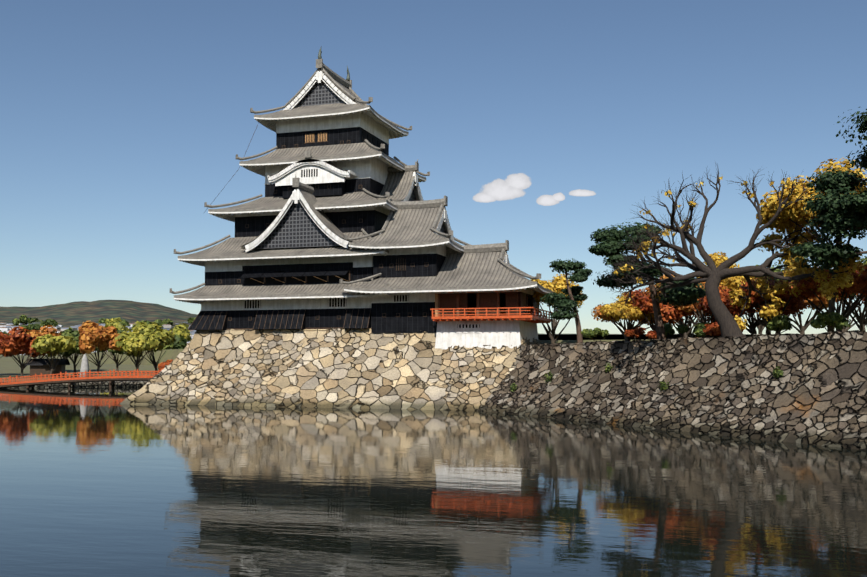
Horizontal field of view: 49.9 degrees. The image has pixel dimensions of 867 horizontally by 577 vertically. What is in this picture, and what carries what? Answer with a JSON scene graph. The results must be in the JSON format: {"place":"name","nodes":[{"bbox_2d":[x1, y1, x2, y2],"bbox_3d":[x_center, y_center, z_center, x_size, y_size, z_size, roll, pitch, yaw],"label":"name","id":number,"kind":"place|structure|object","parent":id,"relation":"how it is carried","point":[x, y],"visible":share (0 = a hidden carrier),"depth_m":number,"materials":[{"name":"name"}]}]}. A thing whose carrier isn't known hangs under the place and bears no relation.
{"place":"outdoors","nodes":[
{"label":"outdoors","id":0,"kind":"place"},
{"bbox_2d":[0,340,648,380],"bbox_3d":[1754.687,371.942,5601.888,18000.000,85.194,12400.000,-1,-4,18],"label":"ground","id":1,"kind":"structure","parent":0,"point":[9,366],"depth_m":187.16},
{"bbox_2d":[0,332,11,357],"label":"tree","id":2,"kind":"object","parent":1,"relation":"on","point":[4,336],"visible":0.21,"depth_m":140.41,"materials":[{"name":"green plant"}]},
{"bbox_2d":[0,326,49,377],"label":"tree","id":3,"kind":"object","parent":1,"relation":"on","point":[16,343],"visible":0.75,"depth_m":135.84,"materials":[{"name":"orange plant"}]},
{"bbox_2d":[21,324,40,331],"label":"town tree","id":4,"kind":"object","parent":1,"relation":"on","point":[33,326],"visible":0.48,"depth_m":892.94,"materials":[{"name":"green plant"}]},
{"bbox_2d":[27,325,61,358],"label":"tree","id":5,"kind":"object","parent":1,"relation":"on","point":[44,330],"visible":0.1,"depth_m":152.59,"materials":[{"name":"orange plant"}]},
{"bbox_2d":[31,334,76,377],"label":"tree","id":6,"kind":"object","parent":1,"relation":"on","point":[53,345],"visible":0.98,"depth_m":135.15,"materials":[{"name":"green plant"}]},
{"bbox_2d":[25,354,88,376],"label":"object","id":7,"kind":"object","parent":1,"relation":"on","point":[38,366],"visible":0.81,"depth_m":137.69,"materials":[{"name":"grey"}]},
{"bbox_2d":[55,330,79,358],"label":"tree","id":8,"kind":"object","parent":1,"relation":"on","point":[64,357],"depth_m":156.66,"materials":[{"name":"green plant"}]},
{"bbox_2d":[0,381,147,388],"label":"revetment bank","id":9,"kind":"structure","parent":1,"relation":"on","point":[118,384],"depth_m":125.39,"materials":[{"name":"stone"}]},
{"bbox_2d":[60,327,94,374],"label":"tree","id":10,"kind":"object","parent":1,"relation":"on","point":[72,332],"visible":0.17,"depth_m":142.90,"materials":[{"name":"green plant"}]},
{"bbox_2d":[0,369,161,388],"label":"red bridge","id":11,"kind":"structure","parent":1,"relation":"on","point":[70,381],"depth_m":120.09,"materials":[{"name":"wood"}]},
{"bbox_2d":[0,322,195,354],"bbox_3d":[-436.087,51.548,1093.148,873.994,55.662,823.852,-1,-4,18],"label":"distant town","id":12,"kind":"object","parent":1,"relation":"on","point":[7,327],"visible":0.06,"depth_m":1221.71,"materials":[{"name":"grey"}]},
{"bbox_2d":[78,320,121,375],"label":"tree","id":13,"kind":"object","parent":1,"relation":"on","point":[92,334],"visible":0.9,"depth_m":134.37,"materials":[{"name":"orange plant"}]},
{"bbox_2d":[94,329,131,373],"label":"tree","id":14,"kind":"object","parent":1,"relation":"on","point":[120,331],"visible":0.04,"depth_m":146.40,"materials":[{"name":"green plant"}]},
{"bbox_2d":[104,321,127,331],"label":"town tree","id":15,"kind":"object","parent":1,"relation":"on","point":[118,325],"visible":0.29,"depth_m":1020.03,"materials":[{"name":"green plant"}]},
{"bbox_2d":[114,331,166,374],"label":"tree","id":16,"kind":"object","parent":1,"relation":"on","point":[129,342],"visible":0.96,"depth_m":133.40,"materials":[{"name":"green plant"}]},
{"bbox_2d":[126,321,161,332],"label":"town tree","id":17,"kind":"object","parent":1,"relation":"on","point":[155,325],"visible":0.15,"depth_m":786.93,"materials":[{"name":"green plant"}]},
{"bbox_2d":[124,322,175,374],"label":"tree","id":18,"kind":"object","parent":1,"relation":"on","point":[166,336],"visible":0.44,"depth_m":136.74,"materials":[{"name":"green plant"}]},
{"bbox_2d":[157,359,172,370],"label":"bush","id":19,"kind":"object","parent":1,"relation":"on","point":[161,365],"visible":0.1,"depth_m":134.38,"materials":[{"name":"orange plant"}]},
{"bbox_2d":[163,334,186,349],"bbox_3d":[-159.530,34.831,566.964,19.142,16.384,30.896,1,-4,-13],"label":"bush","id":20,"kind":"object","parent":1,"relation":"on","point":[180,342],"visible":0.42,"depth_m":567.93,"materials":[{"name":"green plant"}]},
{"bbox_2d":[169,323,191,342],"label":"town tree","id":21,"kind":"object","parent":1,"relation":"on","point":[182,330],"visible":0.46,"depth_m":680.05,"materials":[{"name":"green plant"}]},
{"bbox_2d":[120,328,540,410],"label":"keep stone base","id":22,"kind":"object","parent":1,"relation":"on","point":[361,368],"visible":0.52,"depth_m":77.88,"materials":[{"name":"beige stone"}]},
{"bbox_2d":[170,46,429,329],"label":"castle keep","id":23,"kind":"structure","parent":22,"relation":"on","point":[331,170],"depth_m":83.76,"materials":[{"name":"tile"}]},
{"bbox_2d":[339,196,554,348],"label":"castle turret","id":24,"kind":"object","parent":22,"relation":"on","point":[446,288],"visible":0.94,"depth_m":77.70,"materials":[{"name":"tile"}]},
{"bbox_2d":[528,274,584,343],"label":"ginkgo tree","id":25,"kind":"object","parent":1,"relation":"on","point":[558,284],"visible":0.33,"depth_m":80.74,"materials":[{"name":"yellow plant"}]},
{"bbox_2d":[540,258,592,342],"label":"pine","id":26,"kind":"object","parent":1,"relation":"on","point":[562,303],"visible":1,"depth_m":73.90,"materials":[{"name":"green plant"}]},
{"bbox_2d":[581,327,608,341],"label":"shrub","id":27,"kind":"object","parent":1,"relation":"on","point":[589,333],"visible":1,"depth_m":71.65,"materials":[{"name":"green plant"}]},
{"bbox_2d":[591,302,649,340],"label":"maple tree","id":28,"kind":"object","parent":1,"relation":"on","point":[597,312],"visible":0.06,"depth_m":74.62,"materials":[{"name":"orange plant"}]},
{"bbox_2d":[600,291,654,339],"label":"maple tree","id":29,"kind":"object","parent":1,"relation":"on","point":[613,310],"visible":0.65,"depth_m":70.64,"materials":[{"name":"yellow plant"}]},
{"bbox_2d":[624,326,656,339],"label":"shrub","id":30,"kind":"object","parent":1,"relation":"on","point":[636,333],"visible":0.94,"depth_m":69.56,"materials":[{"name":"orange plant"}]},
{"bbox_2d":[588,222,705,338],"bbox_3d":[13.965,-0.305,60.981,7.746,8.082,7.504,-1,-4,18],"label":"pine","id":31,"kind":"object","parent":1,"relation":"on","point":[608,246],"visible":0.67,"depth_m":60.28,"materials":[{"name":"green plant"}]},
{"bbox_2d":[635,318,673,326],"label":"maple tree","id":32,"kind":"object","parent":1,"relation":"on","point":[642,319],"visible":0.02,"depth_m":73.92,"materials":[{"name":"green plant"}]},
{"bbox_2d":[624,288,687,330],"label":"maple tree","id":33,"kind":"object","parent":1,"relation":"on","point":[667,314],"visible":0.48,"depth_m":69.49,"materials":[{"name":"orange plant"}]},
{"bbox_2d":[641,271,693,337],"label":"tree","id":34,"kind":"object","parent":1,"relation":"on","point":[648,289],"visible":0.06,"depth_m":80.92,"materials":[{"name":"orange plant"}]},
{"bbox_2d":[474,330,866,450],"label":"stone wall","id":35,"kind":"structure","parent":1,"relation":"on","point":[815,394],"depth_m":53.04,"materials":[{"name":"grey stone"}]},
{"bbox_2d":[510,362,783,391],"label":"wall plants","id":36,"kind":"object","parent":35,"relation":"on","point":[777,373],"visible":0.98,"depth_m":56.19,"materials":[{"name":"green plant"}]},
{"bbox_2d":[664,323,688,338],"bbox_3d":[16.847,3.241,65.438,2.212,1.652,2.214,-1,-4,18],"label":"shrub","id":37,"kind":"object","parent":1,"relation":"on","point":[681,329],"visible":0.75,"depth_m":64.92,"materials":[{"name":"green plant"}]},
{"bbox_2d":[656,283,700,336],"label":"tree","id":38,"kind":"object","parent":1,"relation":"on","point":[691,334],"visible":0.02,"depth_m":85.74,"materials":[{"name":"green plant"}]},
{"bbox_2d":[676,315,697,337],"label":"young tree","id":39,"kind":"object","parent":1,"relation":"on","point":[685,333],"depth_m":77.49,"materials":[{"name":"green plant"}]},
{"bbox_2d":[673,282,724,337],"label":"maple tree","id":40,"kind":"object","parent":1,"relation":"on","point":[690,309],"visible":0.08,"depth_m":67.06,"materials":[{"name":"orange plant"}]},
{"bbox_2d":[693,322,710,337],"bbox_3d":[18.560,3.162,64.828,1.633,1.688,2.683,-3,-5,40],"label":"shrub","id":41,"kind":"object","parent":1,"relation":"on","point":[698,330],"visible":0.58,"depth_m":64.02,"materials":[{"name":"green plant"}]},
{"bbox_2d":[673,309,742,337],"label":"maple tree","id":42,"kind":"object","parent":1,"relation":"on","point":[710,314],"visible":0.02,"depth_m":70.11,"materials":[{"name":"orange plant"}]},
{"bbox_2d":[703,322,742,336],"bbox_3d":[18.809,2.858,60.394,2.508,1.550,1.861,0,-4,-7],"label":"shrub","id":43,"kind":"object","parent":1,"relation":"on","point":[712,328],"visible":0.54,"depth_m":59.98,"materials":[{"name":"orange plant"}]},
{"bbox_2d":[696,252,754,288],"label":"young tree","id":44,"kind":"object","parent":1,"relation":"on","point":[717,260],"visible":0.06,"depth_m":67.42,"materials":[{"name":"yellow plant"}]},
{"bbox_2d":[602,163,864,337],"bbox_3d":[17.500,-2.114,56.128,14.909,11.194,8.799,-1,-4,18],"label":"bare tree","id":45,"kind":"object","parent":1,"relation":"on","point":[711,275],"visible":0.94,"depth_m":55.69,"materials":[{"name":"brown plant"}]},
{"bbox_2d":[696,280,806,333],"bbox_3d":[21.570,1.619,63.125,7.020,4.482,5.404,-2,-5,30],"label":"maple tree","id":46,"kind":"object","parent":1,"relation":"on","point":[753,325],"visible":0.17,"depth_m":62.97,"materials":[{"name":"orange plant"}]},
{"bbox_2d":[720,276,803,334],"bbox_3d":[21.690,1.287,60.952,6.877,4.781,5.301,-1,-4,18],"label":"maple tree","id":47,"kind":"object","parent":1,"relation":"on","point":[783,296],"visible":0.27,"depth_m":60.50,"materials":[{"name":"orange plant"}]},
{"bbox_2d":[750,265,785,334],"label":"young tree","id":48,"kind":"object","parent":1,"relation":"on","point":[760,328],"visible":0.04,"depth_m":75.39,"materials":[{"name":"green plant"}]},
{"bbox_2d":[753,260,792,333],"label":"tree","id":49,"kind":"object","parent":1,"relation":"on","point":[792,282],"depth_m":79.05,"materials":[{"name":"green plant"}]},
{"bbox_2d":[767,315,791,333],"bbox_3d":[21.312,2.496,57.264,1.285,1.736,2.555,0,-4,5],"label":"shrub","id":50,"kind":"object","parent":1,"relation":"on","point":[779,323],"visible":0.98,"depth_m":56.55,"materials":[{"name":"green plant"}]},
{"bbox_2d":[756,272,844,333],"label":"maple tree","id":51,"kind":"object","parent":1,"relation":"on","point":[816,301],"visible":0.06,"depth_m":69.47,"materials":[{"name":"orange plant"}]},
{"bbox_2d":[756,157,866,331],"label":"ginkgo tree","id":52,"kind":"object","parent":1,"relation":"on","point":[792,213],"visible":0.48,"depth_m":54.20,"materials":[{"name":"yellow plant"}]},
{"bbox_2d":[785,263,866,331],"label":"maple tree","id":53,"kind":"object","parent":1,"relation":"on","point":[859,285],"visible":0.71,"depth_m":55.49,"materials":[{"name":"orange plant"}]},
{"bbox_2d":[789,107,866,271],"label":"pine","id":54,"kind":"object","parent":1,"relation":"on","point":[845,214],"visible":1,"depth_m":49.38,"materials":[{"name":"green plant"}]},
{"bbox_2d":[810,311,850,331],"bbox_3d":[22.938,2.179,53.737,1.925,1.765,1.917,3,-5,-33],"label":"shrub","id":55,"kind":"object","parent":1,"relation":"on","point":[834,319],"visible":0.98,"depth_m":53.46,"materials":[{"name":"green plant"}]},
{"bbox_2d":[835,294,861,331],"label":"tree","id":56,"kind":"object","parent":1,"relation":"on","point":[847,328],"depth_m":75.93,"materials":[{"name":"green plant"}]},
{"bbox_2d":[835,266,866,331],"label":"maple tree","id":57,"kind":"object","parent":1,"relation":"on","point":[860,317],"visible":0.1,"depth_m":61.42,"materials":[{"name":"orange plant"}]},
{"bbox_2d":[848,256,866,325],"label":"green tree","id":58,"kind":"object","parent":1,"relation":"on","point":[863,263],"visible":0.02,"depth_m":67.65,"materials":[{"name":"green plant"}]},
{"bbox_2d":[0,300,765,339],"bbox_3d":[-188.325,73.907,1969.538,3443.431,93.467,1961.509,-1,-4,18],"label":"distant hill","id":59,"kind":"structure","parent":0,"point":[66,315],"depth_m":1543.10,"materials":[{"name":"green plant"}]},
{"bbox_2d":[12,315,34,324],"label":"town tree","id":60,"kind":"object","parent":59,"relation":"on","point":[23,319],"visible":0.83,"depth_m":1336.10,"materials":[{"name":"green plant"}]},
{"bbox_2d":[40,319,57,326],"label":"town tree","id":61,"kind":"object","parent":59,"relation":"on","point":[53,322],"visible":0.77,"depth_m":1242.54,"materials":[{"name":"green plant"}]},
{"bbox_2d":[104,317,120,324],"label":"town tree","id":62,"kind":"object","parent":59,"relation":"on","point":[108,321],"visible":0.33,"depth_m":1252.23,"materials":[{"name":"yellow plant"}]},
{"bbox_2d":[114,319,129,325],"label":"town tree","id":63,"kind":"object","parent":59,"relation":"on","point":[124,322],"visible":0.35,"depth_m":1239.66,"materials":[{"name":"green plant"}]},
{"bbox_2d":[142,320,163,327],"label":"town tree","id":64,"kind":"object","parent":59,"relation":"on","point":[159,323],"visible":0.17,"depth_m":1191.75,"materials":[{"name":"green plant"}]},
{"bbox_2d":[155,318,173,325],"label":"town tree","id":65,"kind":"object","parent":59,"relation":"on","point":[168,321],"visible":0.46,"depth_m":1320.56,"materials":[{"name":"green plant"}]},
{"bbox_2d":[187,317,195,322],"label":"town tree","id":66,"kind":"object","parent":59,"relation":"on","point":[190,320],"visible":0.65,"depth_m":1352.49,"materials":[{"name":"green plant"}]},
{"bbox_2d":[0,387,866,576],"bbox_3d":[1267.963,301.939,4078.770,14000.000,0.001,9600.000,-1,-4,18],"label":"moat water","id":67,"kind":"structure","parent":0,"point":[99,482],"depth_m":27.68,"materials":[{"name":"blue liquid"}]},
{"bbox_2d":[0,0,866,333],"label":"sky","id":68,"kind":"structure","parent":0,"point":[542,125],"materials":[{"name":"blue"}]}
]}

